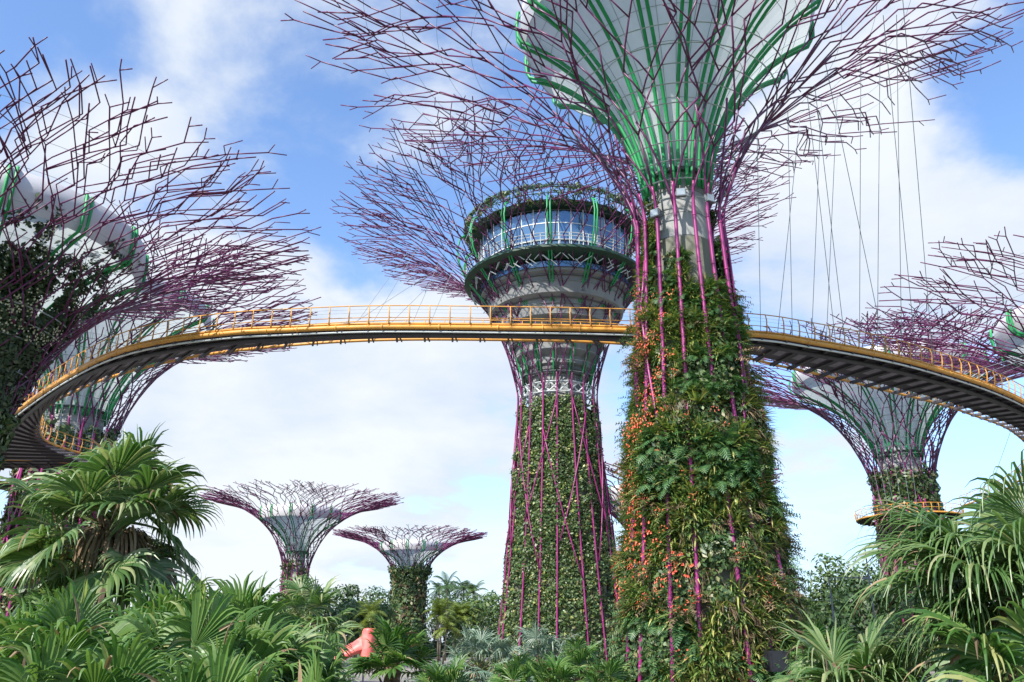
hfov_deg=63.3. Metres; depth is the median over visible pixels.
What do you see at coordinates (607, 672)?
fan palm
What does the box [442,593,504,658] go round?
broadleaf tree
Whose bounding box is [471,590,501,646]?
broadleaf tree
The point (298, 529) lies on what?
supertree
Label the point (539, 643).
fan palm
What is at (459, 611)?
feather palm
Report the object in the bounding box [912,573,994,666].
broadleaf tree
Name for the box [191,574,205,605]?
spear leaf shoot
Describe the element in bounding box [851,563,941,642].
broadleaf tree
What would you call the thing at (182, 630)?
fan palm
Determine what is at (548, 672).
fan palm
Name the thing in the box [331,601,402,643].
broadleaf tree
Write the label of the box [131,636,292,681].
fan palm
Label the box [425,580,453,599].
feather palm
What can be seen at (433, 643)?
foliage
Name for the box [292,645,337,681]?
fan palm
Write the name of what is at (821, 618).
broadleaf tree
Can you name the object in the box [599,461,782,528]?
supertree
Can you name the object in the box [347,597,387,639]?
feather palm
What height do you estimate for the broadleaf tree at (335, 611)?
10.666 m
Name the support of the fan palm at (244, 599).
on the garden bed
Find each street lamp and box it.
[828,577,869,627]
[864,548,882,621]
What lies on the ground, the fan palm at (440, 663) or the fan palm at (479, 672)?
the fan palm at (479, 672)
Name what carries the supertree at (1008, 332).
on the ground
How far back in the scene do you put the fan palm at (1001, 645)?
6.34 m
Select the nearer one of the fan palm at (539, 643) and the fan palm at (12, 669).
the fan palm at (12, 669)
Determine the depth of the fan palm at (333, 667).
9.04 m
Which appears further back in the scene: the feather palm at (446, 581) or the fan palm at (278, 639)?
the feather palm at (446, 581)
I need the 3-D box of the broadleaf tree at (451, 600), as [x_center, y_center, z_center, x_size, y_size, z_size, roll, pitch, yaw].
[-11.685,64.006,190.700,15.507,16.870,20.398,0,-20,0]
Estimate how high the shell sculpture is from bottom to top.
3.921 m
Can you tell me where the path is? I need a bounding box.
[342,657,491,670]
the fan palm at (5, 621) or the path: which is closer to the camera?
the fan palm at (5, 621)
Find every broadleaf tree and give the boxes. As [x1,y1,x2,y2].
[259,590,302,643]
[306,598,364,659]
[326,584,386,657]
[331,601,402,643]
[364,585,393,623]
[425,593,459,646]
[431,580,483,657]
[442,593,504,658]
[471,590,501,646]
[799,553,891,630]
[800,584,868,648]
[803,606,830,634]
[817,573,932,651]
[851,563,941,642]
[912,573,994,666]
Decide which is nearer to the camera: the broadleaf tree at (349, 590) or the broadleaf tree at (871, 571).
the broadleaf tree at (871, 571)
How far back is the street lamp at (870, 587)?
69.14 m
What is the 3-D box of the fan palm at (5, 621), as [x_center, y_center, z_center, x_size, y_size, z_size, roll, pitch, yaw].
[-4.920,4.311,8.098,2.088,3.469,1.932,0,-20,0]
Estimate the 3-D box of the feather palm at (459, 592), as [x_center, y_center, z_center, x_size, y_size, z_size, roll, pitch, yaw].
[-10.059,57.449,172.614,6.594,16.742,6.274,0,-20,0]
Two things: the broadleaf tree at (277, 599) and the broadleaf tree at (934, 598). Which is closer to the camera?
the broadleaf tree at (934, 598)
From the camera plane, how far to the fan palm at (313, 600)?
22.56 m
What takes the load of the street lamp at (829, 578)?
on the plaza paving
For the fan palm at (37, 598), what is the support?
on the garden bed
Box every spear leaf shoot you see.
[83,578,93,611]
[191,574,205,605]
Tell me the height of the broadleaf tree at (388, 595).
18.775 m
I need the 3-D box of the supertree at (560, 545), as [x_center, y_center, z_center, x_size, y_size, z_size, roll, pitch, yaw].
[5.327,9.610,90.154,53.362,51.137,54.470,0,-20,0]
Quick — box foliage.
[351,634,879,656]
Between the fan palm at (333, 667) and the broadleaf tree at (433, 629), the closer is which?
the fan palm at (333, 667)
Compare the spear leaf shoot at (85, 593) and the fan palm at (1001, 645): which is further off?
the spear leaf shoot at (85, 593)
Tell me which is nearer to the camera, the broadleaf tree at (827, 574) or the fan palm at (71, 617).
the fan palm at (71, 617)
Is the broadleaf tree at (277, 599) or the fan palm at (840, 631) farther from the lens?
the broadleaf tree at (277, 599)
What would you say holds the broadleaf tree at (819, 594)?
on the ground
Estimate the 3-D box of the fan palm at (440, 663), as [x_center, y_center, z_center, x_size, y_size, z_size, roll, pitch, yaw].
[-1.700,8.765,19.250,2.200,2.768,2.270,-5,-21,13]
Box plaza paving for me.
[334,671,962,681]
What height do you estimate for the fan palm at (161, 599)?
3.898 m
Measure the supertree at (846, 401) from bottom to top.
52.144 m
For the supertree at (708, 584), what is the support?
on the ground
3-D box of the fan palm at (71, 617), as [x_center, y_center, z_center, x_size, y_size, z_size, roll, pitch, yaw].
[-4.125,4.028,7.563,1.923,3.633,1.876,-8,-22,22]
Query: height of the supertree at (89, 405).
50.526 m
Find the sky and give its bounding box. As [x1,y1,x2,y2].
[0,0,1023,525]
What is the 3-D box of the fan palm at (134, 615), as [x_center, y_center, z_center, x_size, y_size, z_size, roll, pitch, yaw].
[-3.863,4.444,8.485,2.123,3.485,1.970,0,-20,0]
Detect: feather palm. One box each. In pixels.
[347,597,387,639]
[422,596,461,664]
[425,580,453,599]
[433,571,461,660]
[443,601,481,664]
[448,576,471,602]
[458,580,486,659]
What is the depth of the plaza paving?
78.98 m
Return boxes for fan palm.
[0,422,224,619]
[0,576,175,665]
[0,579,111,623]
[0,598,56,666]
[0,621,111,681]
[25,630,208,681]
[91,596,187,647]
[98,573,229,625]
[108,578,299,679]
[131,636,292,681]
[182,609,336,681]
[204,571,308,646]
[275,572,361,666]
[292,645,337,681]
[294,622,359,681]
[342,614,441,681]
[401,658,471,681]
[413,652,475,681]
[443,621,520,681]
[485,650,536,681]
[493,620,585,680]
[525,651,581,681]
[555,635,604,681]
[580,651,636,681]
[762,599,947,681]
[787,616,859,675]
[833,449,1023,681]
[886,598,1023,681]
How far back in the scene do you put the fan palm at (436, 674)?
14.75 m
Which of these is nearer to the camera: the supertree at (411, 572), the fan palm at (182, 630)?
the fan palm at (182, 630)
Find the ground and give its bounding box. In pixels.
[441,649,993,670]
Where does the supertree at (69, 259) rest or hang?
on the ground
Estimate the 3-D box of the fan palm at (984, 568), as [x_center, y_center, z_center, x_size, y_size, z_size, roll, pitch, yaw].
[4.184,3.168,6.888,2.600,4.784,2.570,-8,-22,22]
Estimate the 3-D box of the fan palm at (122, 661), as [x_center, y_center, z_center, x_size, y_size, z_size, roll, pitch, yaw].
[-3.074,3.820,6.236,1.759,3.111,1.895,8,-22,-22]
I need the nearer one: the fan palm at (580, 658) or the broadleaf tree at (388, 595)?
the fan palm at (580, 658)
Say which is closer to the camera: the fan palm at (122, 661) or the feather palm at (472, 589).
the fan palm at (122, 661)
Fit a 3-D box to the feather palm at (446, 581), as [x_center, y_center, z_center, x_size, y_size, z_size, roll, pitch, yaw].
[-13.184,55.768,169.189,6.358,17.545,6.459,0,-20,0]
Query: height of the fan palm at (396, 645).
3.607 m
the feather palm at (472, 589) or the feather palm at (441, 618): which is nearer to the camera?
the feather palm at (441, 618)
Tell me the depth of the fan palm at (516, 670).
18.46 m
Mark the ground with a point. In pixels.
(939, 667)
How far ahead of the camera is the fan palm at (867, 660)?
7.75 m
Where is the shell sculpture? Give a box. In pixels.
[334,628,377,681]
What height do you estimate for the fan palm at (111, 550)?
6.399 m

